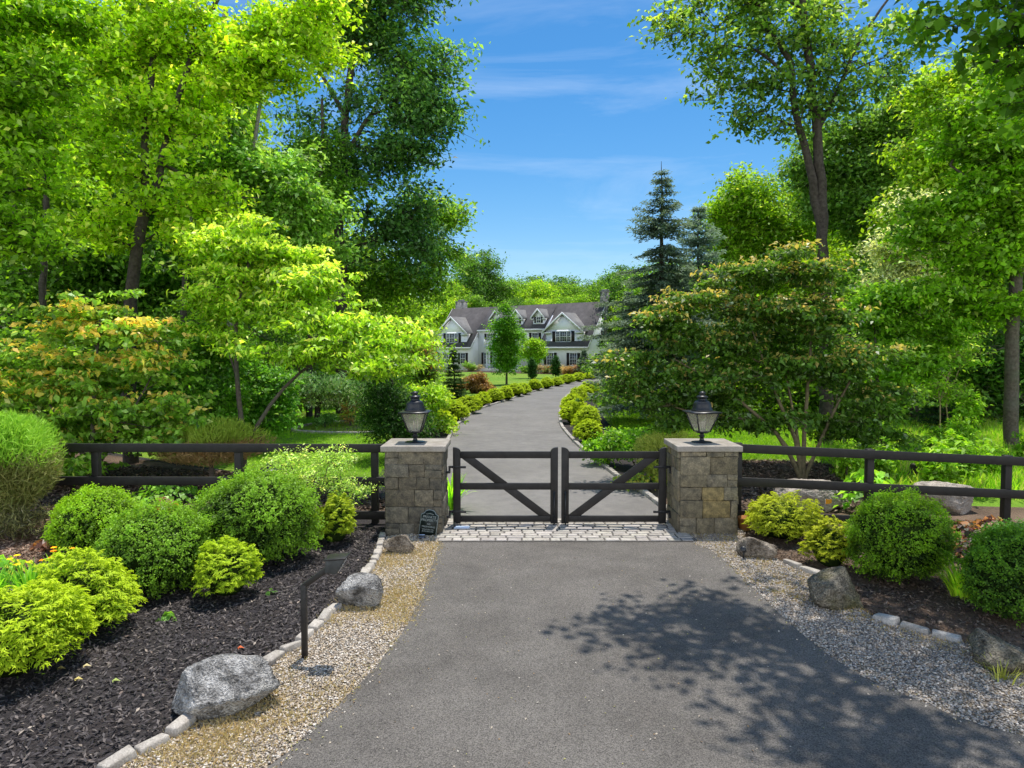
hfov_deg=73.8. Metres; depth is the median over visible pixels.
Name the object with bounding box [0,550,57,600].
daylily
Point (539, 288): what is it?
woodland tree
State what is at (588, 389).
golden shrub
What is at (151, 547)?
boxwood shrub
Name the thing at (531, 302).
woodland tree
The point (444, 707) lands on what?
apron asphalt
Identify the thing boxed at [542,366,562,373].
foundation shrub
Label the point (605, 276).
woodland tree
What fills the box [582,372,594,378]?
golden shrub
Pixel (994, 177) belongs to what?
maple tree
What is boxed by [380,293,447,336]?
woodland tree
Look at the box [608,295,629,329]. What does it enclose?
woodland tree
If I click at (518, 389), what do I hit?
golden shrub
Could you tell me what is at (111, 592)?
golden cypress
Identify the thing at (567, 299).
woodland tree
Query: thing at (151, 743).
edging stone
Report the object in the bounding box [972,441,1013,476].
meadow weed
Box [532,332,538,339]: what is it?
window
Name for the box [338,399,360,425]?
island shrub
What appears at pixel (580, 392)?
golden shrub
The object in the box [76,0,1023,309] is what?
sky
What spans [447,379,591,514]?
driveway kerb
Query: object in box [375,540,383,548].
edging stone
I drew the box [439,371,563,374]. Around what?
island bed
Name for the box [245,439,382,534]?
variegated shrub
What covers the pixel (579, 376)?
golden shrub
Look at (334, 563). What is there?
keypad pedestal
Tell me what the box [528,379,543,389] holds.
golden shrub
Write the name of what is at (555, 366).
columnar arborvitae
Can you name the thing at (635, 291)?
woodland tree
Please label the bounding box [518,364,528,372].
foundation shrub
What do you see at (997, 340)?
understorey tree
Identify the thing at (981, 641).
boulder
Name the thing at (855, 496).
perennial
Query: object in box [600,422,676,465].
laurel shrub
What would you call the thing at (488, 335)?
window
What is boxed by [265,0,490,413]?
oak tree
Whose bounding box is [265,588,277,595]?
hosta
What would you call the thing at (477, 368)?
foundation shrub
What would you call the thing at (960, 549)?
coral bells
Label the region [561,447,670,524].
gate leaf
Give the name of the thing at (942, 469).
meadow weed
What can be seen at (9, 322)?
understorey tree
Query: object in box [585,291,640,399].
spruce tree
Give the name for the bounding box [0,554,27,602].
daylily
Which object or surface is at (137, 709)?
wood chips
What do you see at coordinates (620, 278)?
woodland tree
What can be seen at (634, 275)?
woodland tree
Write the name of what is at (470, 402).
golden shrub
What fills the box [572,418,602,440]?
golden shrub
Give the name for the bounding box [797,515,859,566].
golden cypress
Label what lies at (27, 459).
dwarf pine
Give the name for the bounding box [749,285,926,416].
understorey tree
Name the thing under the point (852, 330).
understorey tree
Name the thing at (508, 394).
golden shrub
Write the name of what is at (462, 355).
window
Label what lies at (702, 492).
gate pillar
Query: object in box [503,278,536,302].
woodland tree
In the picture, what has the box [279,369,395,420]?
weeping tree
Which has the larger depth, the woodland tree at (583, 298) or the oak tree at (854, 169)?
the woodland tree at (583, 298)
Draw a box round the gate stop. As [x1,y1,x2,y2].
[453,522,469,528]
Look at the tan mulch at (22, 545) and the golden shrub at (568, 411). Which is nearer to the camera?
the tan mulch at (22, 545)
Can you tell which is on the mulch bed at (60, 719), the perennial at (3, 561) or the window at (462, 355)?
the perennial at (3, 561)
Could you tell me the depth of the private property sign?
10.95 m
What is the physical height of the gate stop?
0.090 m
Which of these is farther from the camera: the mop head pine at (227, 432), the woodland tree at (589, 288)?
the woodland tree at (589, 288)
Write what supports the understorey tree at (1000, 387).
on the ground at (499, 381)
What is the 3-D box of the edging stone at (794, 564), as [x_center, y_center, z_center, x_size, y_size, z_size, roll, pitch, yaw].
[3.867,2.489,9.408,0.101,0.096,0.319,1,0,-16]
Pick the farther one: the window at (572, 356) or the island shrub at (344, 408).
the window at (572, 356)
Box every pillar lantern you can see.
[398,391,430,442]
[682,391,722,443]
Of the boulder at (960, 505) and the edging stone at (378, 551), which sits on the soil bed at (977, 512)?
the boulder at (960, 505)
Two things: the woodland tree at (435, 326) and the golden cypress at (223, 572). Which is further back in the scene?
the woodland tree at (435, 326)
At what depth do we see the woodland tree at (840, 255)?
38.31 m
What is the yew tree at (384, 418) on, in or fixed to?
on the verge bed at (382, 496)
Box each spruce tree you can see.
[559,161,744,421]
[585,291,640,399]
[628,206,787,414]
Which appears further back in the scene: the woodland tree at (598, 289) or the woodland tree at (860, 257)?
the woodland tree at (598, 289)
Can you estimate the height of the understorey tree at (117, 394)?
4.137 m
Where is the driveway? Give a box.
[447,379,666,518]
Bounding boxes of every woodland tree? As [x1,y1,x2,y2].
[0,161,148,329]
[49,121,242,342]
[71,47,199,263]
[99,26,276,156]
[197,98,323,296]
[241,271,355,335]
[252,110,271,140]
[323,216,384,315]
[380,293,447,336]
[413,302,445,339]
[423,279,477,316]
[423,290,472,339]
[423,302,445,346]
[447,251,492,297]
[455,244,510,307]
[463,293,497,307]
[469,272,518,303]
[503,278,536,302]
[504,296,523,305]
[506,276,563,304]
[510,271,566,287]
[521,295,548,304]
[535,297,555,304]
[539,277,569,300]
[547,273,589,289]
[549,294,580,303]
[551,281,593,300]
[570,288,593,302]
[572,277,600,289]
[579,281,599,301]
[586,276,607,301]
[591,268,643,348]
[595,260,650,310]
[602,267,649,281]
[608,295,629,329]
[614,280,646,329]
[629,255,696,314]
[745,236,866,301]
[798,224,865,262]
[802,256,922,315]
[841,242,924,313]
[920,196,1023,330]
[994,195,1023,290]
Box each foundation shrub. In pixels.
[460,361,477,370]
[464,364,483,370]
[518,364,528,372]
[536,363,546,373]
[540,365,550,373]
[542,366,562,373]
[560,366,574,373]
[568,364,583,374]
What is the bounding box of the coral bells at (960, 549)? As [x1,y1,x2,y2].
[950,537,981,563]
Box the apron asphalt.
[268,541,1023,767]
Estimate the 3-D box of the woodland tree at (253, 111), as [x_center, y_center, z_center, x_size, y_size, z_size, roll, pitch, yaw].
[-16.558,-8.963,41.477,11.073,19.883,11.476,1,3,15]
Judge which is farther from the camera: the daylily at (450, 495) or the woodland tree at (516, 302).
the woodland tree at (516, 302)
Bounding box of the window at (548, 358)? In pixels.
[546,353,553,365]
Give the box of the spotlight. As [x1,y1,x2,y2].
[740,546,745,558]
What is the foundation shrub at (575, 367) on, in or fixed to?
on the island bed at (502, 372)
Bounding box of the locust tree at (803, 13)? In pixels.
[625,0,969,447]
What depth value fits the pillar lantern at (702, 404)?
11.29 m
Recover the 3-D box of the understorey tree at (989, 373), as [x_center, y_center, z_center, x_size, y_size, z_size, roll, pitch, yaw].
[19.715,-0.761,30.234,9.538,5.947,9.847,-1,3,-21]
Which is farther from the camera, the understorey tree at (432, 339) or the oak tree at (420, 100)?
the understorey tree at (432, 339)
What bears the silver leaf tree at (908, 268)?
on the ground at (499, 381)
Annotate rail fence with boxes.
[10,443,385,523]
[733,442,1023,525]
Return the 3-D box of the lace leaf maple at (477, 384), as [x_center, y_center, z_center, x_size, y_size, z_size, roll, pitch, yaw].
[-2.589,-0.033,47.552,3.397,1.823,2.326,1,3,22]
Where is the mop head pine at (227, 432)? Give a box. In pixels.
[147,415,279,486]
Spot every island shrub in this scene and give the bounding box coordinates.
[310,410,337,429]
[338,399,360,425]
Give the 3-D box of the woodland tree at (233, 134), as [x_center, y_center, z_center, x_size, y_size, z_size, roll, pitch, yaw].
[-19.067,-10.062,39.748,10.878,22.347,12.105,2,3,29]
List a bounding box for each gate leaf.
[446,447,557,524]
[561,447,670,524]
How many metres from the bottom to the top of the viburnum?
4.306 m
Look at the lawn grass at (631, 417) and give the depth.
23.56 m
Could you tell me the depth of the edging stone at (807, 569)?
9.07 m
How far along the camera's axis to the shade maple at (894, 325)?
18.96 m
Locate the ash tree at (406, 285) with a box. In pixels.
[323,172,483,402]
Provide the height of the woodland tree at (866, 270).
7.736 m
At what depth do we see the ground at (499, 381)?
22.16 m
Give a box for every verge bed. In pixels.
[360,378,592,524]
[562,381,666,491]
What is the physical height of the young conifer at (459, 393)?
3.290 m
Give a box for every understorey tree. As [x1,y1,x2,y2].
[0,283,115,352]
[0,307,100,441]
[0,344,155,442]
[21,295,138,391]
[21,304,191,442]
[66,308,275,416]
[142,285,333,423]
[255,329,352,409]
[293,311,333,396]
[317,285,470,405]
[374,308,463,395]
[407,313,464,367]
[697,293,873,416]
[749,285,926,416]
[754,311,1003,424]
[882,310,1002,420]
[899,317,1023,419]
[909,288,1023,425]
[924,330,1023,421]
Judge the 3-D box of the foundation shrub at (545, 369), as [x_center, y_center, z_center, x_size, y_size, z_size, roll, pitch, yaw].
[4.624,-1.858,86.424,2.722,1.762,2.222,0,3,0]
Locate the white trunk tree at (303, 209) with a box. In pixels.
[169,9,373,333]
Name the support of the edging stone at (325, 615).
on the mulch bed at (60, 719)
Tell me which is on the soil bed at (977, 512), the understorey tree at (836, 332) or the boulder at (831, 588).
the boulder at (831, 588)
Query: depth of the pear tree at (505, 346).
58.44 m
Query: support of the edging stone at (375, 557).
on the mulch bed at (60, 719)
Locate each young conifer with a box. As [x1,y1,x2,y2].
[439,349,473,398]
[572,349,591,374]
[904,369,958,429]
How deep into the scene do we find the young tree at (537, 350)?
71.54 m
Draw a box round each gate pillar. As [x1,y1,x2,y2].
[380,438,450,535]
[664,438,742,534]
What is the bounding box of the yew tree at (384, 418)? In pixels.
[325,365,451,443]
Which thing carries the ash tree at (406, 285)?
on the ground at (499, 381)
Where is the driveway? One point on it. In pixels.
(528, 422)
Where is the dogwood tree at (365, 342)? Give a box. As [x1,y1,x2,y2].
[160,208,452,474]
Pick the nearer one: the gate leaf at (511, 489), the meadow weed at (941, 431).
the gate leaf at (511, 489)
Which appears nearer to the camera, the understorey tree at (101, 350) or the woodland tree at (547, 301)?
the understorey tree at (101, 350)
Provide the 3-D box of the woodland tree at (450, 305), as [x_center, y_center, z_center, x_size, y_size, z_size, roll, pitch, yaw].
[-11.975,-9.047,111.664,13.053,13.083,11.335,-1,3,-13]
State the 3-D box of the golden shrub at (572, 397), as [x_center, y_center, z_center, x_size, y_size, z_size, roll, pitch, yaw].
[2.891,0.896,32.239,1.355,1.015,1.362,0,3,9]
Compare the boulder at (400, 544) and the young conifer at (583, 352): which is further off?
the young conifer at (583, 352)
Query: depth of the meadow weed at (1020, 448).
16.25 m
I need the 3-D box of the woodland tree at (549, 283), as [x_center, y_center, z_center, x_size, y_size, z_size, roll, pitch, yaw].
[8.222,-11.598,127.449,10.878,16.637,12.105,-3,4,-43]
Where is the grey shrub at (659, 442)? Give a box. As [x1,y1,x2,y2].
[633,428,699,483]
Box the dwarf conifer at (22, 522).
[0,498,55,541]
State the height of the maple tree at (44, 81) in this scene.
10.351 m
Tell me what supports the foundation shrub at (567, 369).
on the island bed at (502, 372)
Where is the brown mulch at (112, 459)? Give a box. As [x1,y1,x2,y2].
[23,453,384,522]
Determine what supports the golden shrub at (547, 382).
on the verge bed at (382, 496)
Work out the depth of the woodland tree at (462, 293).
115.48 m
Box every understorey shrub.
[141,320,274,425]
[223,358,308,443]
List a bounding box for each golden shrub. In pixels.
[429,410,457,431]
[437,399,470,420]
[456,395,483,411]
[475,391,491,405]
[484,388,504,401]
[499,385,513,399]
[508,382,524,395]
[519,382,531,393]
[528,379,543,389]
[541,376,553,388]
[552,377,563,385]
[558,400,585,422]
[560,374,575,383]
[560,392,586,408]
[569,386,588,400]
[570,404,601,425]
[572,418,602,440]
[573,372,585,380]
[578,385,594,393]
[581,380,599,392]
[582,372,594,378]
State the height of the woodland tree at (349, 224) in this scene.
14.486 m
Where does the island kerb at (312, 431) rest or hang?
on the island bed at (353, 425)
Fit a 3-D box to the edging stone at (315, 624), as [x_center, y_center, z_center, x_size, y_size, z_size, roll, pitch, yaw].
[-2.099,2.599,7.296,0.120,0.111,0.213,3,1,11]
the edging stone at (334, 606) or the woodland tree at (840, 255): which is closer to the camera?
the edging stone at (334, 606)
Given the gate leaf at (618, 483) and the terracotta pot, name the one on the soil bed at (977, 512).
the terracotta pot
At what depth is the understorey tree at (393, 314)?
37.47 m
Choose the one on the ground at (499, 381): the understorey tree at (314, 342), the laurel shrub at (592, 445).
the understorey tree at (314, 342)
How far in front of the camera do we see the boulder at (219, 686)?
5.53 m
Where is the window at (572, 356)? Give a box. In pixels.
[569,353,576,365]
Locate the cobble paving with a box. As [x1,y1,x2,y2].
[434,518,692,541]
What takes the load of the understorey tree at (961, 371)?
on the ground at (499, 381)
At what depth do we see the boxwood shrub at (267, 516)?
9.32 m
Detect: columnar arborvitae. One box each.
[526,357,538,379]
[549,355,562,377]
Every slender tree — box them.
[25,93,88,341]
[134,115,266,392]
[281,99,392,417]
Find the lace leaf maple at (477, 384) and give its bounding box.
[451,370,496,393]
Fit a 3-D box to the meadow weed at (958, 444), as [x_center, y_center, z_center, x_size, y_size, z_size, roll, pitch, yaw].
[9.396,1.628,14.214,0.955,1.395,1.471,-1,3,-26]
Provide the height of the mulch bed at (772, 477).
0.001 m
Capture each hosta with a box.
[155,611,176,621]
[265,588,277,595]
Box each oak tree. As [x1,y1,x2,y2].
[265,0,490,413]
[750,74,929,252]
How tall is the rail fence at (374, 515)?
1.418 m
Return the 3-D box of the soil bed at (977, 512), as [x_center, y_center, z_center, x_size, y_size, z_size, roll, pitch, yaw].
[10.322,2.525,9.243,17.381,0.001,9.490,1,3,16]
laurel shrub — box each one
[401,379,468,435]
[579,425,637,467]
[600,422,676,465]
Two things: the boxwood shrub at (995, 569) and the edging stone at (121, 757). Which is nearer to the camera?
the edging stone at (121, 757)
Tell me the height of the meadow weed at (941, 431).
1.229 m
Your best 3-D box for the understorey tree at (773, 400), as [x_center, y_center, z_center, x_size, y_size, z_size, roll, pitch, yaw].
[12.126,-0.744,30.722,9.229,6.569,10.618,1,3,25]
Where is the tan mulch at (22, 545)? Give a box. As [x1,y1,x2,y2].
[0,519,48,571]
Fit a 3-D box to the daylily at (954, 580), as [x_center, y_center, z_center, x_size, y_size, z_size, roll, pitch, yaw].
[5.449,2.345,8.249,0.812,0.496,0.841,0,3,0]
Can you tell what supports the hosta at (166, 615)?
on the mulch bed at (60, 719)
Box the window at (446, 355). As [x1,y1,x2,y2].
[443,353,448,363]
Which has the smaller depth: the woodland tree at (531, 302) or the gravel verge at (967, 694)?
the gravel verge at (967, 694)
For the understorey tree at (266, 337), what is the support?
on the ground at (499, 381)
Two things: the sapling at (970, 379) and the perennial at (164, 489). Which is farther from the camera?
the sapling at (970, 379)
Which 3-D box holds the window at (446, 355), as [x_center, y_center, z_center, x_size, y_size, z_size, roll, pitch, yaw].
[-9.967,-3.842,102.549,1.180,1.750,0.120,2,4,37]
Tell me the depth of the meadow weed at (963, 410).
21.34 m
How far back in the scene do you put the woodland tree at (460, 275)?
123.29 m
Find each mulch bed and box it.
[0,452,387,767]
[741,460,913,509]
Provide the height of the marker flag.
0.340 m
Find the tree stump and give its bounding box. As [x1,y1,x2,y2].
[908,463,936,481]
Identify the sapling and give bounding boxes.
[907,334,986,427]
[911,306,996,422]
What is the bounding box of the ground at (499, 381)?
[103,370,1023,506]
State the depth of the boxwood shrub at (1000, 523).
9.44 m
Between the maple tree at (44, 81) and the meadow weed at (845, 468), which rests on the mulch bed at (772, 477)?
the meadow weed at (845, 468)
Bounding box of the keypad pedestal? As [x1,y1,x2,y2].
[295,553,349,661]
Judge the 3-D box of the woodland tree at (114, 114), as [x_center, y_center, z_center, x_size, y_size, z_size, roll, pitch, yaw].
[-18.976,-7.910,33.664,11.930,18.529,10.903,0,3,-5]
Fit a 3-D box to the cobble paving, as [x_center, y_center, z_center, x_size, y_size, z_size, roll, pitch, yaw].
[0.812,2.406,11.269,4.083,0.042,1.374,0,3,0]
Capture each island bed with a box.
[300,422,371,430]
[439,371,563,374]
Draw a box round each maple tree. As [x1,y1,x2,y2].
[0,0,137,278]
[1,0,371,463]
[857,51,1023,447]
[866,0,1023,152]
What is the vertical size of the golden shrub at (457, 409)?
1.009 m
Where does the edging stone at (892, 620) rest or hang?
on the soil bed at (977, 512)
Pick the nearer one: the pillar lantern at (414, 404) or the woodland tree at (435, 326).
the pillar lantern at (414, 404)
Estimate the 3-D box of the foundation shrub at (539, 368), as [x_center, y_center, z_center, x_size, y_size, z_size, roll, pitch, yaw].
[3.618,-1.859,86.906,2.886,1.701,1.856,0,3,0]
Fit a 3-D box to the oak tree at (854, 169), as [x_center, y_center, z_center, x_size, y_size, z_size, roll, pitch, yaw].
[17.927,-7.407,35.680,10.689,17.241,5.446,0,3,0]
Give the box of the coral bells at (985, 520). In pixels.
[970,514,1011,529]
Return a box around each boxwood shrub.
[40,483,146,552]
[89,495,217,600]
[186,462,328,564]
[838,486,964,584]
[951,522,1023,627]
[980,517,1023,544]
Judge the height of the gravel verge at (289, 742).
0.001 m
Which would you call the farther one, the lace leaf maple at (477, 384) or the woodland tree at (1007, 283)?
the lace leaf maple at (477, 384)
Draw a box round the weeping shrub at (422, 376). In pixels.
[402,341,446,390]
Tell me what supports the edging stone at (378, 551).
on the mulch bed at (60, 719)
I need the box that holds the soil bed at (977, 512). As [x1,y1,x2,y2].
[650,484,1023,649]
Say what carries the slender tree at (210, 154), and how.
on the ground at (499, 381)
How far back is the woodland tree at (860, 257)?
40.65 m
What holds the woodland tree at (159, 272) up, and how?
on the ground at (499, 381)
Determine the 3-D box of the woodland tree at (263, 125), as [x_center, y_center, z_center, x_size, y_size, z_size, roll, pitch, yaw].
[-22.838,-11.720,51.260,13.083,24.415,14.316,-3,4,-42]
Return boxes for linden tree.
[688,161,850,312]
[856,42,1023,402]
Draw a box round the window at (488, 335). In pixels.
[487,333,492,341]
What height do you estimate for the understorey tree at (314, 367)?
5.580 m
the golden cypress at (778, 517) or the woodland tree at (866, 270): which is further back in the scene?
the woodland tree at (866, 270)
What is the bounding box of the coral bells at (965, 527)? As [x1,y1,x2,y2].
[940,519,983,541]
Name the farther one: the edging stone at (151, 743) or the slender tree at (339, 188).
the slender tree at (339, 188)
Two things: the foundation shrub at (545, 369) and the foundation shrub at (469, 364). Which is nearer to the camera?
the foundation shrub at (545, 369)
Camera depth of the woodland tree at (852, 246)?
42.68 m
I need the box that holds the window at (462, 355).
[460,353,464,364]
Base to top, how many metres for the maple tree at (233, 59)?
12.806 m
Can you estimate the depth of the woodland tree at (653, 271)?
75.11 m
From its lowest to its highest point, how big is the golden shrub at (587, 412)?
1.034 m
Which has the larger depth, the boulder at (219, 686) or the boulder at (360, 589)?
the boulder at (360, 589)
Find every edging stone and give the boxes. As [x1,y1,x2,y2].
[96,745,137,767]
[134,733,169,756]
[165,713,195,738]
[263,650,284,665]
[279,640,300,653]
[295,629,314,640]
[308,619,323,631]
[317,608,332,622]
[327,603,341,613]
[361,567,371,572]
[365,563,374,570]
[371,554,379,561]
[373,549,382,556]
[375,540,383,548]
[783,559,801,567]
[799,566,819,574]
[871,613,899,625]
[899,621,930,634]
[931,629,961,642]
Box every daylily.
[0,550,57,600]
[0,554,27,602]
[34,547,77,571]
[447,473,475,509]
[930,561,977,599]
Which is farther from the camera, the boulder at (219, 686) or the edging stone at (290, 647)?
the edging stone at (290, 647)
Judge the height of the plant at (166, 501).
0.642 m
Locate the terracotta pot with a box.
[738,515,750,530]
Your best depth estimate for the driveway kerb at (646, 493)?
16.80 m
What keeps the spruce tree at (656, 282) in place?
on the ground at (499, 381)
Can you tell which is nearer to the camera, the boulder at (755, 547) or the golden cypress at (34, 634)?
the golden cypress at (34, 634)
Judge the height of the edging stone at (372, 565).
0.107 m
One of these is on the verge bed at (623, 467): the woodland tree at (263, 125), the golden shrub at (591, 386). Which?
the golden shrub at (591, 386)
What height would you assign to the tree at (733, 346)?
5.471 m
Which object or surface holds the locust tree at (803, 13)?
on the ground at (499, 381)
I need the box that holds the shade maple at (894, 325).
[822,278,995,427]
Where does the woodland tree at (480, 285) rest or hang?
on the ground at (499, 381)
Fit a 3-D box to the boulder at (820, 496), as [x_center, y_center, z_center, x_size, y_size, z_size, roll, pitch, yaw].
[5.587,2.086,12.819,1.380,0.594,0.786,0,3,7]
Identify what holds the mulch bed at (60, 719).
on the ground at (499, 381)
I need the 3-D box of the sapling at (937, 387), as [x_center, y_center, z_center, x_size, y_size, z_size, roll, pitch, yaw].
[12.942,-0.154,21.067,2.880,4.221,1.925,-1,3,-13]
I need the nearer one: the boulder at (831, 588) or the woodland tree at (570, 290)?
the boulder at (831, 588)
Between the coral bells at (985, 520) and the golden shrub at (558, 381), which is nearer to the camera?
the coral bells at (985, 520)
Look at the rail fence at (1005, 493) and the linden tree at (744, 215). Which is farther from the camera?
the linden tree at (744, 215)
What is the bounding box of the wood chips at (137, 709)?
[6,527,374,760]
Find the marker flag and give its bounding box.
[825,499,831,503]
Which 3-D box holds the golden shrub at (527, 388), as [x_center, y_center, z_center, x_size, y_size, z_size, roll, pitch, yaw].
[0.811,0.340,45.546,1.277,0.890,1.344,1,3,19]
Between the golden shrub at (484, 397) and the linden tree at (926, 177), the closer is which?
the linden tree at (926, 177)
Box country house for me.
[435,289,613,372]
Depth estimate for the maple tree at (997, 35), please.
9.35 m
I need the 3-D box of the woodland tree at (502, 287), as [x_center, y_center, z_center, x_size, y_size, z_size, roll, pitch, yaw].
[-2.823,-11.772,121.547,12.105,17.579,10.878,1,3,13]
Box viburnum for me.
[0,288,223,486]
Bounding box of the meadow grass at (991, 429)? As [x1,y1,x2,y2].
[792,411,1023,500]
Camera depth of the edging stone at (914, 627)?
7.21 m
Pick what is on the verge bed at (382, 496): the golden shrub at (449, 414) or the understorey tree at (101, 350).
the golden shrub at (449, 414)
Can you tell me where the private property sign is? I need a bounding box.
[418,509,438,535]
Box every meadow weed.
[820,437,863,492]
[867,436,899,479]
[905,437,982,483]
[911,419,972,449]
[934,428,992,482]
[939,413,984,444]
[945,388,993,433]
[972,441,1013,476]
[1002,431,1023,456]
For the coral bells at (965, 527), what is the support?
on the soil bed at (977, 512)
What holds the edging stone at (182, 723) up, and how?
on the mulch bed at (60, 719)
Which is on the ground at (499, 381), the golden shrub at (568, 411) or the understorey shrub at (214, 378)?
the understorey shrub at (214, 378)
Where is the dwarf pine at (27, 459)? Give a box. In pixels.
[0,408,67,533]
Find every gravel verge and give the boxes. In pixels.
[125,535,437,767]
[697,528,1023,734]
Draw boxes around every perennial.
[0,554,34,580]
[131,485,203,505]
[610,472,657,491]
[833,468,908,509]
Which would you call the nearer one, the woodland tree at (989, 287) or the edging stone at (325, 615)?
the edging stone at (325, 615)
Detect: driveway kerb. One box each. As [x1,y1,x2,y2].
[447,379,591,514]
[559,380,667,520]
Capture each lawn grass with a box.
[141,408,429,489]
[593,397,827,460]
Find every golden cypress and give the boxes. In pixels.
[0,578,99,678]
[26,546,147,632]
[191,535,264,598]
[306,490,355,543]
[742,490,826,543]
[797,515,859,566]
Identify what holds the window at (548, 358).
in the country house
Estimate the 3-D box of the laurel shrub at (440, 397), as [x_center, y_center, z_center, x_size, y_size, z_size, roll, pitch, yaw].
[-2.734,0.816,24.067,2.495,2.026,2.255,0,3,0]
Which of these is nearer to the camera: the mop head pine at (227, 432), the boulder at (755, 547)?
the boulder at (755, 547)
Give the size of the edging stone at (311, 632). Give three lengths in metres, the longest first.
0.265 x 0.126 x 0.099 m
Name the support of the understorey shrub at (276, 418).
on the ground at (499, 381)
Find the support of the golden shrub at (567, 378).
on the verge bed at (382, 496)
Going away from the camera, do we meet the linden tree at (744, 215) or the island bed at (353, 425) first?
the island bed at (353, 425)
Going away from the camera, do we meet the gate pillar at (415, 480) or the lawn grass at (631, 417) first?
the gate pillar at (415, 480)
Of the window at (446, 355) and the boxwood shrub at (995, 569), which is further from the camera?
the window at (446, 355)
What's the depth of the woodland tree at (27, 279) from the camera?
24.49 m
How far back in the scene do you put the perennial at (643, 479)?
14.64 m
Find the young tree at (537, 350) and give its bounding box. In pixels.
[516,336,549,365]
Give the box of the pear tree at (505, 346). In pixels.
[481,298,528,383]
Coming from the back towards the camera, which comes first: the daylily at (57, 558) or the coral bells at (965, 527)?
the coral bells at (965, 527)
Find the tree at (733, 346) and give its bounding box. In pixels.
[575,235,944,478]
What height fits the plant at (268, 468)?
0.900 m
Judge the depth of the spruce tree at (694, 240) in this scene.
32.38 m
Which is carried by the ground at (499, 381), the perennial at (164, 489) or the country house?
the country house
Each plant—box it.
[29,539,57,551]
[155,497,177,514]
[259,463,282,474]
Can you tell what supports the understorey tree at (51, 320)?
on the ground at (499, 381)
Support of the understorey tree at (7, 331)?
on the ground at (499, 381)
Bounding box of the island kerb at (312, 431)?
[291,420,371,434]
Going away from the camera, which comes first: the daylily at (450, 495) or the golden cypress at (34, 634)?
the golden cypress at (34, 634)
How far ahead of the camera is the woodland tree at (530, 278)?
138.34 m
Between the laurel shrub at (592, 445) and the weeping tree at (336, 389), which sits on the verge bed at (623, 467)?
the laurel shrub at (592, 445)
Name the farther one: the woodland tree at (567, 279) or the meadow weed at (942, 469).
the woodland tree at (567, 279)
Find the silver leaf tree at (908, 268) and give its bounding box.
[838,186,979,421]
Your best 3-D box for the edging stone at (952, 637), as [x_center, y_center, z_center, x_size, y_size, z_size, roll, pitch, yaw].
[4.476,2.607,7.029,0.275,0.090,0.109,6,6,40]
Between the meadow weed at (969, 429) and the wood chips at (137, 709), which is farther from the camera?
the meadow weed at (969, 429)
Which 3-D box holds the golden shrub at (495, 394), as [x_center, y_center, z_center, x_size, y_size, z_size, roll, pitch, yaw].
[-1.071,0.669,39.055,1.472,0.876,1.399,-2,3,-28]
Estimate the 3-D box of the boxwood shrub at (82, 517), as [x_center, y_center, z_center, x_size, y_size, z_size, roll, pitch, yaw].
[-6.357,2.008,10.345,1.625,0.975,1.413,0,3,0]
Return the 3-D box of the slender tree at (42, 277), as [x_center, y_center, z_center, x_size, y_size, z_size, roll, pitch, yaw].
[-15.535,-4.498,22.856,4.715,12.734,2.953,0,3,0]
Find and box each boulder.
[171,653,283,720]
[335,572,382,607]
[383,534,414,552]
[736,537,777,559]
[772,479,848,511]
[807,566,863,610]
[910,481,973,514]
[968,628,1023,673]
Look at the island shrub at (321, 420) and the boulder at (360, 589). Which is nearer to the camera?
the boulder at (360, 589)
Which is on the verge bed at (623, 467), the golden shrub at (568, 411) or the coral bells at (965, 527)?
the golden shrub at (568, 411)
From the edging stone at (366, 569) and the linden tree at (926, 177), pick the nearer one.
the edging stone at (366, 569)
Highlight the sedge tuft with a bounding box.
[975,652,1022,686]
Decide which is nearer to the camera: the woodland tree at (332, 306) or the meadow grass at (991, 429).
the meadow grass at (991, 429)

